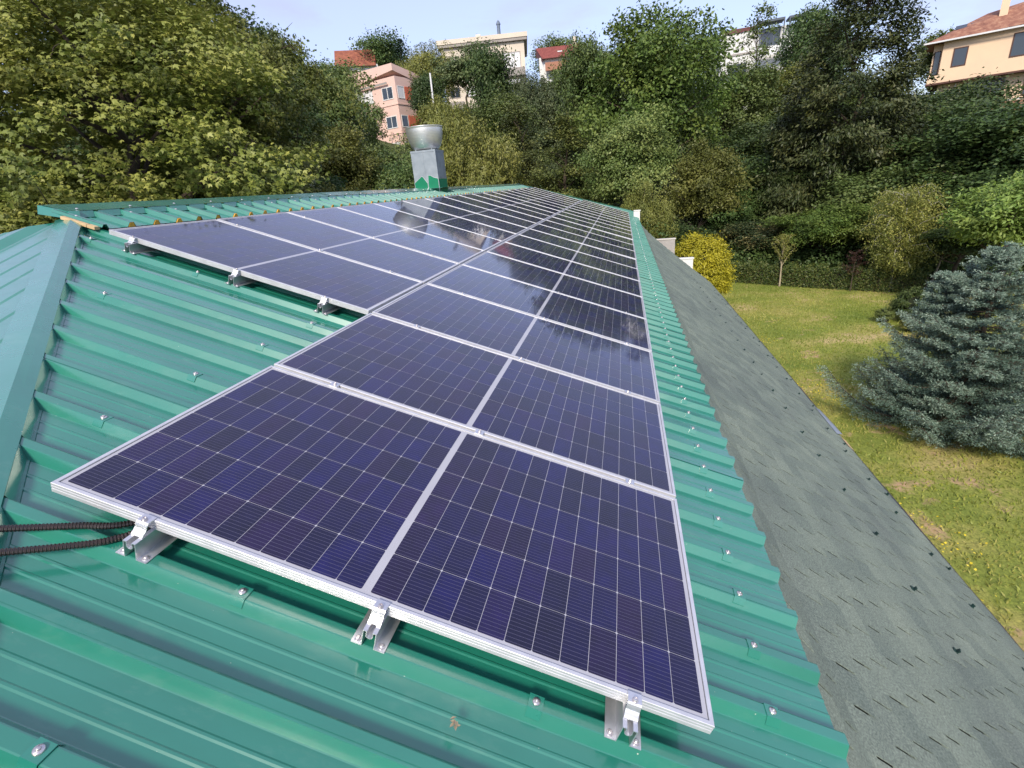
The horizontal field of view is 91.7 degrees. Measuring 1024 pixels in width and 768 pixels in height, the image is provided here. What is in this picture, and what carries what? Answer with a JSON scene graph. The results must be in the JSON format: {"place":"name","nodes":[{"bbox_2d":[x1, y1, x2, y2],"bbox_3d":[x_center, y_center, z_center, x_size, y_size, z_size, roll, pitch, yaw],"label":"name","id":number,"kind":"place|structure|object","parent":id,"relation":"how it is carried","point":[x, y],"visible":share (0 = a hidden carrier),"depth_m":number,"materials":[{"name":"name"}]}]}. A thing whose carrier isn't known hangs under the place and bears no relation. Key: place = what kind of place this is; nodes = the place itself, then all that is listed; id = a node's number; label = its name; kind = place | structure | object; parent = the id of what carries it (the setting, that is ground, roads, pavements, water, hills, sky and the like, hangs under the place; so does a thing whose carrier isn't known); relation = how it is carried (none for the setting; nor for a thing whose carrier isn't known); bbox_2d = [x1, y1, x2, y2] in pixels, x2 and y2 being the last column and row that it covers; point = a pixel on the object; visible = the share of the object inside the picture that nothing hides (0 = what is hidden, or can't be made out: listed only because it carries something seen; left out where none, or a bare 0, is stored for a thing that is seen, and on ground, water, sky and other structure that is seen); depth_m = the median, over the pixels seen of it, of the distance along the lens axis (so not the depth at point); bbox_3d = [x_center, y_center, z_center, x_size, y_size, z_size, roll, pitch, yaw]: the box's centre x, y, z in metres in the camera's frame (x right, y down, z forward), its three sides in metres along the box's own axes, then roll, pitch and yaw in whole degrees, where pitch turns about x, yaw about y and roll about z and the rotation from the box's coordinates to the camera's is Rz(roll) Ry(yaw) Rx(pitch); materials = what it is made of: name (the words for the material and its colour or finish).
{"place":"outdoors","nodes":[
{"label":"outdoors","id":0,"kind":"place"},
{"bbox_2d":[0,88,1023,294],"bbox_3d":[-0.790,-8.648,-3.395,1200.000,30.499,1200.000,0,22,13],"label":"ground","id":1,"kind":"structure","parent":0,"point":[391,145],"depth_m":53.04,"materials":[{"name":"green plant"}]},
{"bbox_2d":[0,183,112,233],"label":"leafy tree","id":2,"kind":"object","parent":1,"relation":"on","point":[30,218],"visible":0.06,"depth_m":9.14,"materials":[{"name":"green plant"}]},
{"bbox_2d":[0,0,344,233],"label":"leafy tree","id":3,"kind":"object","parent":1,"relation":"on","point":[83,34],"visible":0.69,"depth_m":11.10,"materials":[{"name":"green plant"}]},
{"bbox_2d":[0,0,357,191],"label":"leafy tree","id":4,"kind":"object","parent":1,"relation":"on","point":[257,28],"visible":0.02,"depth_m":20.84,"materials":[{"name":"green plant"}]},
{"bbox_2d":[0,0,377,198],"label":"leafy tree","id":5,"kind":"object","parent":1,"relation":"on","point":[276,54],"visible":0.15,"depth_m":16.95,"materials":[{"name":"green plant"}]},
{"bbox_2d":[249,91,334,166],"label":"leafy tree","id":6,"kind":"object","parent":1,"relation":"on","point":[305,138],"visible":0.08,"depth_m":35.81,"materials":[{"name":"green plant"}]},
{"bbox_2d":[233,48,395,158],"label":"leafy tree","id":7,"kind":"object","parent":1,"relation":"on","point":[346,118],"visible":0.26,"depth_m":40.98,"materials":[{"name":"green plant"}]},
{"bbox_2d":[306,57,371,93],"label":"leafy tree","id":8,"kind":"object","parent":1,"relation":"on","point":[346,67],"visible":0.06,"depth_m":69.00,"materials":[{"name":"green plant"}]},
{"bbox_2d":[301,116,392,195],"bbox_3d":[-11.345,-11.234,32.814,8.161,11.343,8.266,11,27,36],"label":"leafy tree","id":9,"kind":"object","parent":1,"relation":"on","point":[351,163],"visible":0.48,"depth_m":30.65,"materials":[{"name":"green plant"}]},
{"bbox_2d":[334,50,377,71],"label":"red roofed house","id":10,"kind":"structure","parent":1,"relation":"on","point":[354,55],"depth_m":84.36,"materials":[{"name":"brown tile"}]},
{"bbox_2d":[355,96,388,155],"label":"leafy tree","id":11,"kind":"object","parent":1,"relation":"on","point":[378,112],"visible":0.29,"depth_m":49.63,"materials":[{"name":"green plant"}]},
{"bbox_2d":[348,25,411,65],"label":"leafy tree","id":12,"kind":"object","parent":1,"relation":"on","point":[380,48],"visible":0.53,"depth_m":85.72,"materials":[{"name":"green plant"}]},
{"bbox_2d":[354,140,405,185],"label":"leafy tree","id":13,"kind":"object","parent":1,"relation":"on","point":[390,155],"visible":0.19,"depth_m":34.72,"materials":[{"name":"green plant"}]},
{"bbox_2d":[344,63,420,144],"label":"apartment block","id":14,"kind":"structure","parent":1,"relation":"on","point":[391,90],"depth_m":68.08,"materials":[{"name":"pink paint"}]},
{"bbox_2d":[366,147,414,189],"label":"leafy tree","id":15,"kind":"object","parent":1,"relation":"on","point":[401,172],"visible":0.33,"depth_m":31.74,"materials":[{"name":"green plant"}]},
{"bbox_2d":[407,68,451,116],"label":"leafy tree","id":16,"kind":"object","parent":1,"relation":"on","point":[421,91],"visible":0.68,"depth_m":64.72,"materials":[{"name":"green plant"}]},
{"bbox_2d":[394,38,465,100],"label":"weeping tree","id":17,"kind":"object","parent":1,"relation":"on","point":[415,66],"visible":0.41,"depth_m":70.10,"materials":[{"name":"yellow plant"}]},
{"bbox_2d":[412,92,455,125],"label":"leafy tree","id":18,"kind":"object","parent":1,"relation":"on","point":[423,115],"visible":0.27,"depth_m":57.13,"materials":[{"name":"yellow plant"}]},
{"bbox_2d":[421,94,488,172],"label":"weeping tree","id":19,"kind":"object","parent":1,"relation":"on","point":[449,131],"visible":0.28,"depth_m":36.40,"materials":[{"name":"green plant"}]},
{"bbox_2d":[425,37,508,106],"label":"leafy tree","id":20,"kind":"object","parent":1,"relation":"on","point":[454,76],"visible":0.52,"depth_m":65.70,"materials":[{"name":"green plant"}]},
{"bbox_2d":[436,21,526,108],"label":"cream building","id":21,"kind":"structure","parent":1,"relation":"on","point":[517,41],"depth_m":81.06,"materials":[{"name":"beige paint"}]},
{"bbox_2d":[443,114,528,186],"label":"weeping tree","id":22,"kind":"object","parent":1,"relation":"on","point":[480,170],"visible":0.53,"depth_m":31.62,"materials":[{"name":"green plant"}]},
{"bbox_2d":[459,37,518,111],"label":"leafy tree","id":23,"kind":"object","parent":1,"relation":"on","point":[488,72],"visible":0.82,"depth_m":61.47,"materials":[{"name":"green plant"}]},
{"bbox_2d":[453,86,545,157],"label":"leafy tree","id":24,"kind":"object","parent":1,"relation":"on","point":[492,109],"visible":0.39,"depth_m":52.08,"materials":[{"name":"green plant"}]},
{"bbox_2d":[0,184,1023,767],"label":"house","id":25,"kind":"structure","parent":1,"relation":"on","point":[844,616],"depth_m":2.00,"materials":[{"name":"green paint"}]},
{"bbox_2d":[0,530,131,555],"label":"cable conduit","id":26,"kind":"object","parent":25,"relation":"attached to","point":[55,547],"visible":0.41,"depth_m":1.46,"materials":[{"name":"black plastic"}]},
{"bbox_2d":[0,520,135,532],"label":"cable conduit","id":27,"kind":"object","parent":25,"relation":"attached to","point":[58,526],"visible":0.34,"depth_m":1.52,"materials":[{"name":"black plastic"}]},
{"bbox_2d":[122,236,157,253],"bbox_3d":[-2.796,-1.083,3.794,0.104,0.114,0.318,18,25,5],"label":"mounting rail","id":28,"kind":"object","parent":25,"relation":"attached to","point":[131,246],"visible":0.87,"depth_m":3.70,"materials":[{"name":"metal"}]},
{"bbox_2d":[115,513,177,563],"bbox_3d":[-1.101,0.415,1.615,0.104,0.114,0.318,18,25,5],"label":"mounting rail","id":29,"kind":"object","parent":25,"relation":"attached to","point":[145,541],"visible":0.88,"depth_m":1.50,"materials":[{"name":"metal"}]},
{"bbox_2d":[313,296,342,314],"bbox_3d":[-1.324,-0.615,3.659,0.104,0.114,0.318,18,25,5],"label":"mounting rail","id":30,"kind":"object","parent":25,"relation":"on","point":[325,307],"visible":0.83,"depth_m":3.56,"materials":[{"name":"metal"}]},
{"bbox_2d":[109,219,422,314],"bbox_3d":[-1.911,-1.022,4.116,2.100,0.036,1.073,18,25,5],"label":"solar panel","id":31,"kind":"object","parent":30,"relation":"on","point":[312,273],"visible":0.99,"depth_m":3.98,"materials":[{"name":"glass"}]},
{"bbox_2d":[217,212,458,283],"bbox_3d":[-1.690,-1.431,5.107,2.100,0.037,1.073,18,25,5],"label":"solar panel","id":32,"kind":"object","parent":25,"relation":"on","point":[424,268],"visible":0.97,"depth_m":5.03,"materials":[{"name":"glass"}]},
{"bbox_2d":[351,599,400,653],"bbox_3d":[-0.370,0.647,1.548,0.104,0.114,0.318,18,25,5],"label":"mounting rail","id":33,"kind":"object","parent":25,"relation":"attached to","point":[379,623],"visible":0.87,"depth_m":1.44,"materials":[{"name":"metal"}]},
{"bbox_2d":[289,207,483,264],"bbox_3d":[-1.468,-1.841,6.098,2.100,0.035,1.073,18,25,5],"label":"solar panel","id":34,"kind":"object","parent":25,"relation":"attached to","point":[429,244],"visible":0.98,"depth_m":6.04,"materials":[{"name":"glass"}]},
{"bbox_2d":[338,203,502,251],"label":"solar panel","id":35,"kind":"object","parent":25,"relation":"on","point":[433,228],"visible":0.99,"depth_m":7.04,"materials":[{"name":"glass"}]},
{"bbox_2d":[405,125,447,191],"bbox_3d":[-2.058,-5.398,12.056,0.937,1.474,0.874,0,22,13],"label":"roof vent","id":36,"kind":"object","parent":25,"relation":"on","point":[427,159],"visible":0.98,"depth_m":11.77,"materials":[{"name":"metal"}]},
{"bbox_2d":[375,201,516,242],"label":"solar panel","id":37,"kind":"object","parent":25,"relation":"on","point":[455,221],"visible":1,"depth_m":8.05,"materials":[{"name":"glass"}]},
{"bbox_2d":[403,198,527,234],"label":"solar panel","id":38,"kind":"object","parent":25,"relation":"on","point":[474,217],"visible":0.97,"depth_m":9.03,"materials":[{"name":"glass"}]},
{"bbox_2d":[274,313,675,497],"bbox_3d":[-0.114,0.029,2.939,2.100,0.035,1.073,18,25,5],"label":"solar panel","id":39,"kind":"object","parent":25,"relation":"on","point":[593,427],"visible":0.98,"depth_m":2.81,"materials":[{"name":"glass"}]},
{"bbox_2d":[425,196,536,228],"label":"solar panel","id":40,"kind":"object","parent":25,"relation":"on","point":[486,212],"visible":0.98,"depth_m":10.03,"materials":[{"name":"glass"}]},
{"bbox_2d":[444,195,543,223],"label":"solar panel","id":41,"kind":"object","parent":25,"relation":"on","point":[498,209],"visible":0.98,"depth_m":11.04,"materials":[{"name":"glass"}]},
{"bbox_2d":[460,194,550,219],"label":"solar panel","id":42,"kind":"object","parent":25,"relation":"on","point":[509,207],"visible":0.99,"depth_m":12.02,"materials":[{"name":"glass"}]},
{"bbox_2d":[474,193,555,216],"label":"solar panel","id":43,"kind":"object","parent":25,"relation":"on","point":[520,205],"visible":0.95,"depth_m":13.04,"materials":[{"name":"glass"}]},
{"bbox_2d":[372,283,659,402],"bbox_3d":[0.107,-0.381,3.930,2.100,0.037,1.073,18,25,5],"label":"solar panel","id":44,"kind":"object","parent":25,"relation":"on","point":[591,357],"visible":0.98,"depth_m":3.83,"materials":[{"name":"glass"}]},
{"bbox_2d":[427,264,651,351],"bbox_3d":[0.329,-0.793,4.920,2.100,0.035,1.073,18,25,5],"label":"solar panel","id":45,"kind":"object","parent":25,"relation":"on","point":[586,316],"visible":1,"depth_m":4.84,"materials":[{"name":"glass"}]},
{"bbox_2d":[463,251,646,318],"bbox_3d":[0.550,-1.201,5.912,2.100,0.035,1.073,18,25,5],"label":"solar panel","id":46,"kind":"object","parent":25,"relation":"attached to","point":[575,287],"visible":0.98,"depth_m":5.86,"materials":[{"name":"glass"}]},
{"bbox_2d":[488,242,642,296],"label":"solar panel","id":47,"kind":"object","parent":25,"relation":"on","point":[571,268],"visible":0.98,"depth_m":6.86,"materials":[{"name":"glass"}]},
{"bbox_2d":[505,234,639,280],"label":"solar panel","id":48,"kind":"object","parent":25,"relation":"on","point":[576,256],"visible":0.98,"depth_m":7.85,"materials":[{"name":"glass"}]},
{"bbox_2d":[520,228,637,268],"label":"solar panel","id":49,"kind":"object","parent":25,"relation":"on","point":[580,247],"visible":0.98,"depth_m":8.86,"materials":[{"name":"glass"}]},
{"bbox_2d":[530,224,636,258],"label":"solar panel","id":50,"kind":"object","parent":25,"relation":"on","point":[588,241],"visible":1,"depth_m":9.83,"materials":[{"name":"glass"}]},
{"bbox_2d":[539,220,634,250],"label":"solar panel","id":51,"kind":"object","parent":25,"relation":"on","point":[588,234],"visible":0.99,"depth_m":10.85,"materials":[{"name":"glass"}]},
{"bbox_2d":[546,217,633,244],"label":"solar panel","id":52,"kind":"object","parent":25,"relation":"on","point":[590,230],"visible":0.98,"depth_m":11.86,"materials":[{"name":"glass"}]},
{"bbox_2d":[552,214,632,239],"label":"solar panel","id":53,"kind":"object","parent":25,"relation":"on","point":[601,228],"visible":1,"depth_m":12.82,"materials":[{"name":"glass"}]},
{"bbox_2d":[604,690,641,750],"bbox_3d":[0.348,0.876,1.482,0.104,0.114,0.318,18,25,5],"label":"mounting rail","id":54,"kind":"object","parent":25,"relation":"attached to","point":[619,716],"visible":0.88,"depth_m":1.37,"materials":[{"name":"metal"}]},
{"bbox_2d":[50,365,714,733],"bbox_3d":[-0.336,0.438,1.948,2.100,0.035,1.073,18,25,5],"label":"solar panel","id":55,"kind":"object","parent":54,"relation":"on","point":[569,573],"visible":1,"depth_m":1.75,"materials":[{"name":"glass"}]},
{"bbox_2d":[489,99,562,190],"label":"leafy tree","id":56,"kind":"object","parent":1,"relation":"on","point":[510,125],"visible":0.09,"depth_m":38.04,"materials":[{"name":"green plant"}]},
{"bbox_2d":[507,65,573,137],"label":"leafy tree","id":57,"kind":"object","parent":1,"relation":"on","point":[541,94],"visible":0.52,"depth_m":58.18,"materials":[{"name":"green plant"}]},
{"bbox_2d":[517,125,589,170],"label":"leafy tree","id":58,"kind":"object","parent":1,"relation":"on","point":[547,142],"visible":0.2,"depth_m":51.45,"materials":[{"name":"green plant"}]},
{"bbox_2d":[536,36,575,83],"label":"maroon roofed house","id":59,"kind":"structure","parent":1,"relation":"on","point":[546,56],"depth_m":99.12,"materials":[{"name":"tile"}]},
{"bbox_2d":[526,31,586,73],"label":"leafy tree","id":60,"kind":"object","parent":1,"relation":"on","point":[554,42],"visible":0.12,"depth_m":103.89,"materials":[{"name":"green plant"}]},
{"bbox_2d":[520,111,614,205],"bbox_3d":[4.184,-14.434,37.454,12.151,10.946,9.034,-19,25,-31],"label":"conifer tree","id":61,"kind":"object","parent":1,"relation":"on","point":[566,131],"visible":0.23,"depth_m":35.53,"materials":[{"name":"green plant"}]},
{"bbox_2d":[548,28,628,154],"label":"leafy tree","id":62,"kind":"object","parent":1,"relation":"on","point":[581,53],"visible":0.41,"depth_m":41.09,"materials":[{"name":"green plant"}]},
{"bbox_2d":[556,161,624,206],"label":"weeping tree","id":63,"kind":"object","parent":1,"relation":"on","point":[574,183],"visible":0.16,"depth_m":37.28,"materials":[{"name":"green plant"}]},
{"bbox_2d":[570,96,687,208],"bbox_3d":[7.703,-12.791,33.130,7.534,10.736,7.577,5,23,23],"label":"leafy tree","id":64,"kind":"object","parent":1,"relation":"on","point":[641,148],"visible":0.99,"depth_m":30.78,"materials":[{"name":"green plant"}]},
{"bbox_2d":[621,176,678,240],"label":"weeping tree","id":65,"kind":"object","parent":1,"relation":"on","point":[647,212],"visible":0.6,"depth_m":26.91,"materials":[{"name":"green plant"}]},
{"bbox_2d":[568,0,753,200],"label":"leafy tree","id":66,"kind":"object","parent":1,"relation":"on","point":[648,65],"visible":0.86,"depth_m":34.41,"materials":[{"name":"green plant"}]},
{"bbox_2d":[635,19,731,223],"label":"leafy tree","id":67,"kind":"object","parent":1,"relation":"on","point":[724,94],"visible":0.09,"depth_m":40.07,"materials":[{"name":"green plant"}]},
{"bbox_2d":[658,217,723,251],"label":"leafy tree","id":68,"kind":"object","parent":1,"relation":"on","point":[683,229],"visible":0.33,"depth_m":27.51,"materials":[{"name":"green plant"}]},
{"bbox_2d":[384,103,1016,271],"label":"hillside undergrowth","id":69,"kind":"object","parent":1,"relation":"on","point":[930,268],"visible":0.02,"depth_m":39.07,"materials":[{"name":"green plant"}]},
{"bbox_2d":[658,133,755,229],"bbox_3d":[11.839,-11.066,31.063,5.792,8.821,5.583,-2,22,7],"label":"leafy tree","id":70,"kind":"object","parent":1,"relation":"on","point":[704,172],"visible":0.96,"depth_m":29.66,"materials":[{"name":"green plant"}]},
{"bbox_2d":[693,181,767,243],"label":"leafy tree","id":71,"kind":"object","parent":1,"relation":"on","point":[716,221],"visible":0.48,"depth_m":31.12,"materials":[{"name":"green plant"}]},
{"bbox_2d":[652,149,821,243],"bbox_3d":[15.081,-12.376,35.120,10.618,7.445,8.627,-8,22,-8],"label":"leafy tree","id":72,"kind":"object","parent":1,"relation":"on","point":[757,169],"visible":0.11,"depth_m":32.06,"materials":[{"name":"green plant"}]},
{"bbox_2d":[682,54,795,152],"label":"leafy tree","id":73,"kind":"object","parent":1,"relation":"on","point":[750,95],"visible":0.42,"depth_m":42.75,"materials":[{"name":"green plant"}]},
{"bbox_2d":[707,110,803,170],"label":"leafy tree","id":74,"kind":"object","parent":1,"relation":"on","point":[750,137],"visible":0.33,"depth_m":35.23,"materials":[{"name":"green plant"}]},
{"bbox_2d":[736,0,784,66],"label":"leafy tree","id":75,"kind":"object","parent":1,"relation":"on","point":[764,50],"visible":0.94,"depth_m":55.30,"materials":[{"name":"green plant"}]},
{"bbox_2d":[711,217,810,256],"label":"leafy tree","id":76,"kind":"object","parent":1,"relation":"on","point":[756,233],"visible":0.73,"depth_m":28.42,"materials":[{"name":"green plant"}]},
{"bbox_2d":[708,9,820,106],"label":"white building","id":77,"kind":"structure","parent":1,"relation":"on","point":[768,34],"depth_m":68.85,"materials":[{"name":"grey paint"}]},
{"bbox_2d":[746,166,833,218],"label":"leafy tree","id":78,"kind":"object","parent":1,"relation":"on","point":[779,176],"visible":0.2,"depth_m":31.18,"materials":[{"name":"green plant"}]},
{"bbox_2d":[747,55,834,124],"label":"leafy tree","id":79,"kind":"object","parent":1,"relation":"on","point":[789,74],"visible":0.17,"depth_m":44.53,"materials":[{"name":"green plant"}]},
{"bbox_2d":[765,0,869,120],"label":"leafy tree","id":80,"kind":"object","parent":1,"relation":"on","point":[801,25],"visible":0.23,"depth_m":44.50,"materials":[{"name":"green plant"}]},
{"bbox_2d":[759,200,913,261],"bbox_3d":[16.913,-7.479,26.599,7.203,4.437,6.845,6,24,27],"label":"leafy tree","id":81,"kind":"object","parent":1,"relation":"on","point":[823,226],"visible":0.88,"depth_m":25.18,"materials":[{"name":"green plant"}]},
{"bbox_2d":[742,0,953,269],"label":"leafy tree","id":82,"kind":"object","parent":1,"relation":"on","point":[823,93],"visible":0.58,"depth_m":27.07,"materials":[{"name":"green plant"}]},
{"bbox_2d":[709,238,1023,279],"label":"undergrowth","id":83,"kind":"object","parent":1,"relation":"on","point":[809,254],"visible":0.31,"depth_m":26.49,"materials":[{"name":"green plant"}]},
{"bbox_2d":[803,157,954,262],"bbox_3d":[19.335,-8.768,26.937,7.228,6.173,5.560,14,29,41],"label":"leafy tree","id":84,"kind":"object","parent":1,"relation":"on","point":[838,189],"visible":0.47,"depth_m":25.71,"materials":[{"name":"green plant"}]},
{"bbox_2d":[912,24,955,94],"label":"poplar tree","id":85,"kind":"object","parent":1,"relation":"on","point":[925,53],"visible":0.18,"depth_m":64.26,"materials":[{"name":"green plant"}]},
{"bbox_2d":[846,89,1023,258],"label":"leafy tree","id":86,"kind":"object","parent":1,"relation":"on","point":[956,161],"visible":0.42,"depth_m":23.72,"materials":[{"name":"green plant"}]},
{"bbox_2d":[847,67,1023,175],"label":"leafy tree","id":87,"kind":"object","parent":1,"relation":"on","point":[955,95],"visible":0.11,"depth_m":28.33,"materials":[{"name":"green plant"}]},
{"bbox_2d":[884,217,1023,280],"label":"leafy tree","id":88,"kind":"object","parent":1,"relation":"on","point":[940,232],"visible":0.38,"depth_m":21.65,"materials":[{"name":"green plant"}]},
{"bbox_2d":[889,102,1023,276],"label":"leafy tree","id":89,"kind":"object","parent":1,"relation":"on","point":[1014,126],"visible":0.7,"depth_m":21.96,"materials":[{"name":"green plant"}]},
{"bbox_2d":[924,0,1023,106],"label":"beige house","id":90,"kind":"structure","parent":1,"relation":"on","point":[991,42],"depth_m":56.07,"materials":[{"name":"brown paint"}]},
{"bbox_2d":[1009,31,1023,57],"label":"window","id":91,"kind":"structure","parent":90,"relation":"in","point":[1017,48],"depth_m":54.16,"materials":[{"name":"grey glass"}]},
{"bbox_2d":[936,168,1023,290],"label":"leafy tree","id":92,"kind":"object","parent":1,"relation":"on","point":[989,212],"visible":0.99,"depth_m":17.55,"materials":[{"name":"green plant"}]},
{"bbox_2d":[2,0,1023,111],"label":"sky","id":93,"kind":"structure","parent":0,"point":[329,24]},
{"bbox_2d":[721,282,1023,650],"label":"lawn","id":94,"kind":"structure","parent":0,"point":[1016,620],"depth_m":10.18,"materials":[{"name":"green plant"}]},
{"bbox_2d":[675,228,740,295],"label":"golden thuja","id":95,"kind":"object","parent":94,"relation":"on","point":[710,257],"visible":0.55,"depth_m":21.01,"materials":[{"name":"yellow plant"}]},
{"bbox_2d":[772,233,797,286],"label":"sapling tree","id":96,"kind":"object","parent":94,"relation":"on","point":[784,247],"visible":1,"depth_m":25.30,"materials":[{"name":"green plant"}]},
{"bbox_2d":[724,258,932,292],"bbox_3d":[14.319,-5.789,26.131,12.111,1.526,1.454,15,29,42],"label":"hedge","id":97,"kind":"object","parent":94,"relation":"on","point":[795,275],"visible":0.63,"depth_m":24.48,"materials":[{"name":"green plant"}]},
{"bbox_2d":[850,179,958,291],"bbox_3d":[17.229,-6.485,22.296,3.715,4.924,3.949,0,22,13],"label":"birch tree","id":98,"kind":"object","parent":94,"relation":"on","point":[888,227],"visible":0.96,"depth_m":21.69,"materials":[{"name":"green plant"}]},
{"bbox_2d":[884,285,942,319],"bbox_3d":[15.136,-3.000,18.640,1.890,1.476,1.955,0,22,13],"label":"laurel bush","id":99,"kind":"object","parent":94,"relation":"on","point":[904,301],"visible":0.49,"depth_m":18.45,"materials":[{"name":"green plant"}]},
{"bbox_2d":[817,241,1023,458],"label":"blue spruce","id":100,"kind":"object","parent":94,"relation":"on","point":[947,383],"visible":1,"depth_m":10.31,"materials":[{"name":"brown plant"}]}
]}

